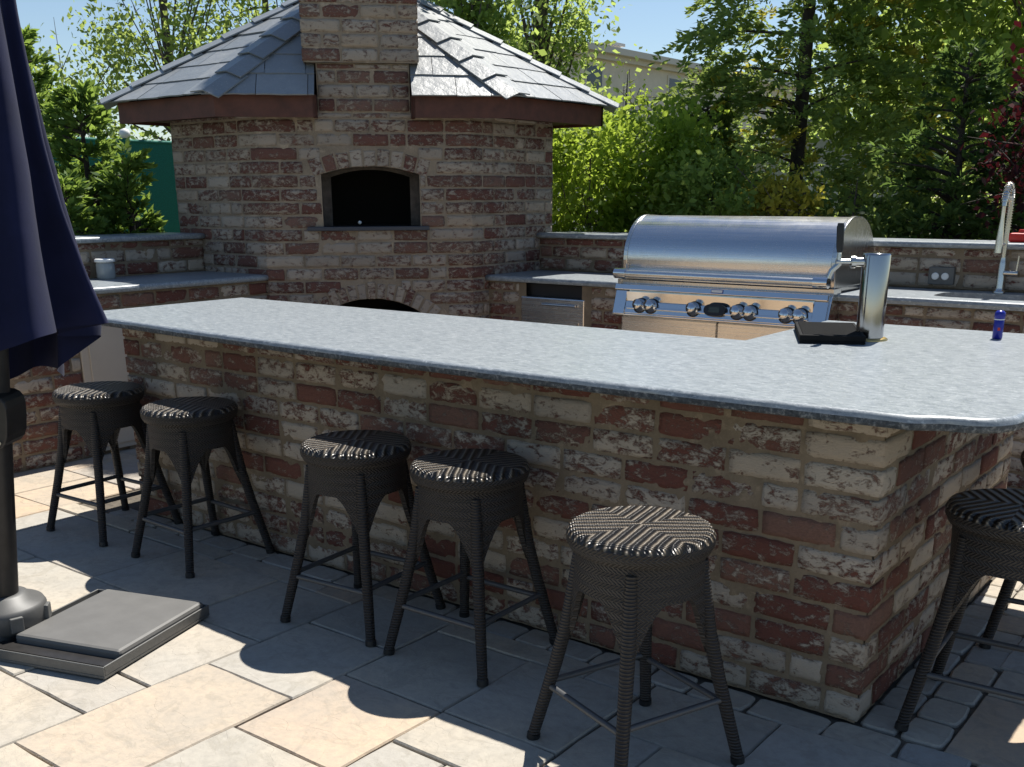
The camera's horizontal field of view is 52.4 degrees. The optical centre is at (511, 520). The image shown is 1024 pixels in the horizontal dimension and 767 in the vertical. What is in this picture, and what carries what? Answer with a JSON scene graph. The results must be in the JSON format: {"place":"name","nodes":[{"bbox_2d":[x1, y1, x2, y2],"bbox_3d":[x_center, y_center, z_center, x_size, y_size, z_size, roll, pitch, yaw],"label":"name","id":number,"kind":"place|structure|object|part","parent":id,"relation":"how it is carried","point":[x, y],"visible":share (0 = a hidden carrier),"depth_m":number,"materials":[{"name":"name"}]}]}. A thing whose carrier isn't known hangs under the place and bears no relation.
{"place":"outdoors","nodes":[
{"label":"outdoors","id":0,"kind":"place"},
{"bbox_2d":[16,0,1005,197],"label":"sky","id":1,"kind":"structure","parent":0,"point":[652,25],"materials":[{"name":"blue"}]},
{"bbox_2d":[0,448,1023,766],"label":"patio","id":2,"kind":"structure","parent":0,"point":[240,676],"depth_m":2.98,"materials":[{"name":"beige stone"}]},
{"bbox_2d":[57,167,110,234],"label":"juniper","id":3,"kind":"object","parent":2,"relation":"on","point":[77,186],"visible":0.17,"depth_m":6.52,"materials":[{"name":"green plant"}]},
{"bbox_2d":[41,77,167,233],"bbox_3d":[-2.734,-1.865,7.032,1.882,2.110,1.763,13,22,36],"label":"juniper","id":4,"kind":"object","parent":2,"relation":"on","point":[66,101],"visible":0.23,"depth_m":6.84,"materials":[{"name":"green plant"}]},
{"bbox_2d":[0,0,209,678],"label":"patio umbrella","id":5,"kind":"object","parent":2,"relation":"on","point":[52,314],"visible":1,"depth_m":3.09,"materials":[{"name":"blue fabric"}]},
{"bbox_2d":[46,381,181,546],"bbox_3d":[-1.713,-0.261,4.400,0.406,0.609,0.406,11,21,33],"label":"wicker stool","id":6,"kind":"object","parent":2,"relation":"on","point":[97,416],"visible":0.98,"depth_m":4.25,"materials":[{"name":"black wicker"}]},
{"bbox_2d":[90,136,166,234],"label":"juniper","id":7,"kind":"object","parent":2,"relation":"on","point":[124,186],"visible":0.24,"depth_m":6.77,"materials":[{"name":"green plant"}]},
{"bbox_2d":[10,232,267,472],"bbox_3d":[-2.879,-0.880,5.509,0.967,1.135,3.313,13,22,36],"label":"counter run","id":8,"kind":"object","parent":2,"relation":"on","point":[161,268],"visible":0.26,"depth_m":5.81,"materials":[{"name":"brick"}]},
{"bbox_2d":[94,258,115,278],"bbox_3d":[-2.371,-1.468,6.071,0.116,0.117,0.116,13,22,36],"label":"lidded jar","id":9,"kind":"object","parent":8,"relation":"on","point":[105,268],"visible":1,"depth_m":6.03,"materials":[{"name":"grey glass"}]},
{"bbox_2d":[80,326,136,450],"bbox_3d":[-2.207,-0.756,5.692,0.040,0.745,0.290,13,22,36],"label":"access door","id":10,"kind":"structure","parent":8,"relation":"in","point":[104,359],"depth_m":5.64,"materials":[{"name":"grey metal"}]},
{"bbox_2d":[131,396,274,577],"bbox_3d":[-1.227,-0.152,4.047,0.406,0.609,0.406,14,22,38],"label":"wicker stool","id":11,"kind":"object","parent":2,"relation":"on","point":[186,435],"visible":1,"depth_m":3.91,"materials":[{"name":"black wicker"}]},
{"bbox_2d":[98,0,619,318],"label":"pizza oven","id":12,"kind":"object","parent":2,"relation":"on","point":[382,154],"visible":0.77,"depth_m":6.37,"materials":[{"name":"brick"}]},
{"bbox_2d":[382,308,418,312],"bbox_3d":[-0.740,-1.073,6.908,0.260,0.630,0.262,-2,17,-7],"label":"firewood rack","id":13,"kind":"object","parent":12,"relation":"in","point":[407,309],"visible":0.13,"depth_m":6.87,"materials":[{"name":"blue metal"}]},
{"bbox_2d":[280,430,445,646],"bbox_3d":[-0.503,0.032,3.450,0.406,0.609,0.406,11,20,31],"label":"wicker stool","id":14,"kind":"object","parent":2,"relation":"on","point":[359,475],"visible":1,"depth_m":3.29,"materials":[{"name":"black wicker"}]},
{"bbox_2d":[383,448,556,686],"bbox_3d":[-0.124,0.113,3.184,0.407,0.609,0.407,12,21,35],"label":"wicker stool","id":15,"kind":"object","parent":2,"relation":"on","point":[474,498],"visible":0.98,"depth_m":3.03,"materials":[{"name":"black wicker"}]},
{"bbox_2d":[526,506,744,766],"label":"wicker stool","id":16,"kind":"object","parent":2,"relation":"on","point":[634,571],"visible":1,"depth_m":2.43,"materials":[{"name":"black wicker"}]},
{"bbox_2d":[485,231,1023,489],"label":"sink counter run","id":17,"kind":"object","parent":2,"relation":"on","point":[968,300],"visible":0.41,"depth_m":5.51,"materials":[{"name":"brick"}]},
{"bbox_2d":[521,283,591,326],"bbox_3d":[0.401,-1.109,6.660,0.529,0.802,0.501,13,22,36],"label":"undercounter fridge","id":18,"kind":"object","parent":17,"relation":"in","point":[553,304],"visible":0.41,"depth_m":6.42,"materials":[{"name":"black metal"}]},
{"bbox_3d":[0.252,-1.056,6.506,0.480,0.655,0.061,13,22,36],"label":"door","id":19,"kind":"part","parent":18,"relation":"part of","materials":[{"name":"metal"}]},
{"bbox_2d":[612,214,873,339],"bbox_3d":[1.258,-1.075,5.857,1.277,1.230,0.683,13,22,36],"label":"gas grill","id":20,"kind":"object","parent":17,"relation":"in","point":[739,277],"visible":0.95,"depth_m":5.56,"materials":[{"name":"metal"}]},
{"bbox_2d":[622,317,716,337],"bbox_3d":[0.884,-0.831,5.968,0.600,0.640,0.015,13,22,36],"label":"door","id":21,"kind":"structure","parent":20,"relation":"in","point":[700,329],"depth_m":5.87,"materials":[{"name":"metal"}]},
{"bbox_2d":[717,324,789,339],"bbox_3d":[1.374,-0.719,5.606,0.618,0.640,0.015,13,22,36],"label":"door","id":22,"kind":"structure","parent":20,"relation":"in","point":[725,331],"depth_m":5.61,"materials":[{"name":"metal"}]},
{"bbox_2d":[928,266,955,284],"bbox_3d":[2.265,-1.289,5.490,0.130,0.090,0.042,13,22,36],"label":"power outlet","id":23,"kind":"object","parent":17,"relation":"attached to","point":[941,275],"visible":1,"depth_m":5.47,"materials":[{"name":"white plastic"}]},
{"bbox_2d":[992,181,1019,292],"bbox_3d":[2.429,-1.396,5.154,0.119,0.540,0.204,26,31,55],"label":"kitchen faucet","id":24,"kind":"object","parent":17,"relation":"on","point":[1001,243],"visible":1,"depth_m":5.17,"materials":[{"name":"silver metal"}]},
{"bbox_2d":[894,488,1023,731],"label":"wicker stool","id":25,"kind":"object","parent":2,"relation":"on","point":[987,536],"visible":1,"depth_m":2.64,"materials":[{"name":"black wicker"}]},
{"bbox_2d":[979,450,1023,648],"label":"wicker stool","id":26,"kind":"object","parent":2,"relation":"on","point":[1003,600],"visible":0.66,"depth_m":3.22,"materials":[{"name":"black wicker"}]},
{"bbox_2d":[102,298,1023,722],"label":"bar island","id":27,"kind":"structure","parent":0,"point":[816,486],"depth_m":3.12,"materials":[{"name":"brick"}]},
{"bbox_2d":[794,322,865,344],"bbox_3d":[1.121,-0.665,3.689,0.215,0.028,0.400,3,18,12],"label":"drip tray","id":28,"kind":"object","parent":27,"relation":"on","point":[828,332],"visible":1,"depth_m":3.57,"materials":[{"name":"black rubber"}]},
{"bbox_2d":[826,223,890,341],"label":"beer tap tower","id":29,"kind":"structure","parent":27,"relation":"on","point":[873,291],"depth_m":3.54,"materials":[{"name":"metal"}]},
{"bbox_2d":[992,310,1005,338],"bbox_3d":[1.689,-0.679,3.612,0.035,0.097,0.035,13,22,36],"label":"spray tube","id":30,"kind":"object","parent":27,"relation":"on","point":[999,320],"visible":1,"depth_m":3.60,"materials":[{"name":"blue plastic"}]},
{"bbox_2d":[1009,229,1023,241],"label":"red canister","id":31,"kind":"object","parent":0,"point":[1016,237],"visible":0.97,"depth_m":5.32,"materials":[{"name":"red plastic"}]},
{"label":"ground","id":32,"kind":"structure","parent":0,"visible":0},
{"bbox_2d":[21,23,127,229],"bbox_3d":[-3.288,-2.129,7.287,2.271,2.464,2.074,13,22,36],"label":"juniper","id":33,"kind":"object","parent":32,"relation":"on","point":[42,81],"visible":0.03,"depth_m":7.05,"materials":[{"name":"green plant"}]},
{"bbox_2d":[33,17,148,138],"bbox_3d":[-4.766,-3.587,10.834,2.021,3.153,2.117,5,18,17],"label":"birch tree","id":34,"kind":"object","parent":32,"relation":"on","point":[57,66],"visible":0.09,"depth_m":10.76,"materials":[{"name":"green plant"}]},
{"bbox_2d":[36,86,158,139],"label":"background tree","id":35,"kind":"object","parent":32,"relation":"on","point":[140,133],"depth_m":15.57,"materials":[{"name":"green plant"}]},
{"bbox_2d":[53,128,179,232],"bbox_3d":[-3.267,-2.651,9.831,0.100,1.945,11.000,13,22,36],"label":"screen fence","id":36,"kind":"object","parent":32,"relation":"on","point":[163,193],"visible":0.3,"depth_m":9.65,"materials":[{"name":"teal"}]},
{"bbox_2d":[61,0,248,140],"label":"birch tree","id":37,"kind":"object","parent":32,"relation":"on","point":[168,47],"visible":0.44,"depth_m":10.10,"materials":[{"name":"green plant"}]},
{"bbox_2d":[168,0,286,136],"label":"birch tree","id":38,"kind":"object","parent":32,"relation":"on","point":[264,7],"visible":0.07,"depth_m":11.13,"materials":[{"name":"green plant"}]},
{"bbox_2d":[427,0,519,29],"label":"birch tree","id":39,"kind":"object","parent":32,"relation":"on","point":[482,1],"depth_m":12.22,"materials":[{"name":"green plant"}]},
{"bbox_2d":[428,0,546,55],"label":"birch tree","id":40,"kind":"object","parent":32,"relation":"on","point":[478,14],"visible":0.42,"depth_m":7.55,"materials":[{"name":"green plant"}]},
{"bbox_2d":[494,0,638,132],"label":"birch tree","id":41,"kind":"object","parent":32,"relation":"on","point":[544,38],"visible":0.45,"depth_m":9.93,"materials":[{"name":"green plant"}]},
{"bbox_2d":[517,44,641,230],"bbox_3d":[0.190,-5.524,16.026,3.759,3.742,2.991,7,19,23],"label":"background tree","id":42,"kind":"object","parent":32,"relation":"on","point":[608,84],"depth_m":15.62,"materials":[{"name":"green plant"}]},
{"bbox_2d":[552,66,670,232],"bbox_3d":[0.550,-2.145,7.746,1.298,2.196,1.313,13,22,36],"label":"lime shrub","id":43,"kind":"object","parent":32,"relation":"on","point":[569,177],"visible":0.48,"depth_m":7.35,"materials":[{"name":"green plant"}]},
{"bbox_2d":[603,46,673,152],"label":"birch tree","id":44,"kind":"object","parent":32,"relation":"on","point":[645,96],"visible":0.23,"depth_m":9.59,"materials":[{"name":"green plant"}]},
{"bbox_2d":[505,36,795,229],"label":"cream house","id":45,"kind":"structure","parent":32,"relation":"on","point":[665,75],"depth_m":29.64,"materials":[{"name":"paint"}]},
{"bbox_2d":[584,61,603,93],"bbox_3d":[2.203,-11.922,28.055,0.070,0.750,0.900,13,22,36],"label":"window","id":46,"kind":"structure","parent":45,"relation":"in","point":[591,78],"depth_m":28.00,"materials":[{"name":"beige glass"}]},
{"bbox_2d":[667,75,682,102],"bbox_3d":[4.895,-12.968,31.375,0.070,0.750,0.900,13,22,36],"label":"window","id":47,"kind":"structure","parent":45,"relation":"in","point":[671,80],"depth_m":31.16,"materials":[{"name":"beige glass"}]},
{"bbox_2d":[574,79,736,232],"bbox_3d":[1.067,-2.183,7.866,1.347,2.195,1.304,3,18,9],"label":"lime shrub","id":48,"kind":"object","parent":32,"relation":"on","point":[683,124],"visible":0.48,"depth_m":7.48,"materials":[{"name":"green plant"}]},
{"bbox_2d":[649,94,750,215],"bbox_3d":[1.536,-2.379,8.582,1.736,2.136,1.563,-8,19,-23],"label":"cypress tree","id":49,"kind":"object","parent":32,"relation":"on","point":[722,100],"visible":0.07,"depth_m":8.22,"materials":[{"name":"green plant"}]},
{"bbox_2d":[606,126,795,231],"bbox_3d":[1.515,-1.898,7.559,1.653,1.830,1.296,-4,18,-11],"label":"lime shrub","id":50,"kind":"object","parent":32,"relation":"on","point":[696,189],"visible":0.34,"depth_m":7.16,"materials":[{"name":"green plant"}]},
{"bbox_2d":[664,86,772,211],"bbox_3d":[3.154,-4.606,14.849,3.070,2.876,2.933,3,18,11],"label":"background tree","id":51,"kind":"object","parent":32,"relation":"on","point":[745,134],"visible":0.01,"depth_m":14.53,"materials":[{"name":"green plant"}]},
{"bbox_2d":[736,160,833,216],"bbox_3d":[1.850,-1.678,7.257,0.720,1.586,0.756,13,22,36],"label":"golden shrub","id":52,"kind":"object","parent":32,"relation":"on","point":[789,198],"visible":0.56,"depth_m":6.98,"materials":[{"name":"green plant"}]},
{"bbox_2d":[610,0,1009,211],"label":"cypress tree","id":53,"kind":"object","parent":32,"relation":"on","point":[801,107],"visible":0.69,"depth_m":7.91,"materials":[{"name":"green plant"}]},
{"bbox_2d":[748,112,898,216],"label":"garden shed","id":54,"kind":"structure","parent":32,"relation":"on","point":[820,144],"depth_m":11.84,"materials":[{"name":"grey"}]},
{"bbox_2d":[783,184,812,210],"bbox_3d":[3.207,-3.629,12.037,0.480,0.550,0.032,4,18,14],"label":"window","id":55,"kind":"structure","parent":54,"relation":"in","point":[809,187],"depth_m":11.92,"materials":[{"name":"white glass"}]},
{"bbox_2d":[832,183,877,216],"bbox_3d":[3.905,-3.578,11.867,0.480,0.550,0.032,4,18,14],"label":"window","id":56,"kind":"structure","parent":54,"relation":"in","point":[873,195],"depth_m":11.84,"materials":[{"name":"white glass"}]},
{"bbox_2d":[777,132,943,238],"bbox_3d":[2.485,-1.823,7.404,1.350,1.774,1.319,13,22,36],"label":"evergreen shrub","id":57,"kind":"object","parent":32,"relation":"on","point":[847,207],"visible":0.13,"depth_m":7.10,"materials":[{"name":"green plant"}]},
{"bbox_2d":[754,23,984,235],"bbox_3d":[5.143,-4.978,14.279,3.191,4.217,3.256,-4,18,-12],"label":"background tree","id":58,"kind":"object","parent":32,"relation":"on","point":[781,96],"visible":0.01,"depth_m":13.89,"materials":[{"name":"green plant"}]},
{"bbox_2d":[783,0,1023,238],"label":"broadleaf tree","id":59,"kind":"object","parent":32,"relation":"on","point":[918,9],"visible":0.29,"depth_m":8.21,"materials":[{"name":"green plant"}]},
{"bbox_2d":[787,0,1023,233],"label":"background tree","id":60,"kind":"object","parent":32,"relation":"on","point":[974,125],"visible":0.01,"depth_m":12.06,"materials":[{"name":"green plant"}]},
{"bbox_2d":[855,36,1023,240],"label":"yew","id":61,"kind":"object","parent":32,"relation":"on","point":[992,83],"visible":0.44,"depth_m":6.83,"materials":[{"name":"green plant"}]},
{"bbox_2d":[885,0,1023,232],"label":"broadleaf tree","id":62,"kind":"object","parent":32,"relation":"on","point":[1010,33],"visible":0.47,"depth_m":7.84,"materials":[{"name":"green plant"}]},
{"bbox_2d":[922,85,1023,239],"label":"yew","id":63,"kind":"object","parent":32,"relation":"on","point":[1019,97],"visible":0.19,"depth_m":6.77,"materials":[{"name":"green plant"}]},
{"bbox_2d":[942,61,1016,206],"bbox_3d":[6.845,-4.955,12.600,4.009,4.906,4.162,13,22,36],"label":"background tree","id":64,"kind":"object","parent":32,"relation":"on","point":[985,119],"depth_m":12.10,"materials":[{"name":"green plant"}]},
{"bbox_2d":[951,1,1023,233],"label":"purple maple","id":65,"kind":"object","parent":32,"relation":"on","point":[1014,171],"visible":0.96,"depth_m":6.16,"materials":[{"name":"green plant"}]}
]}

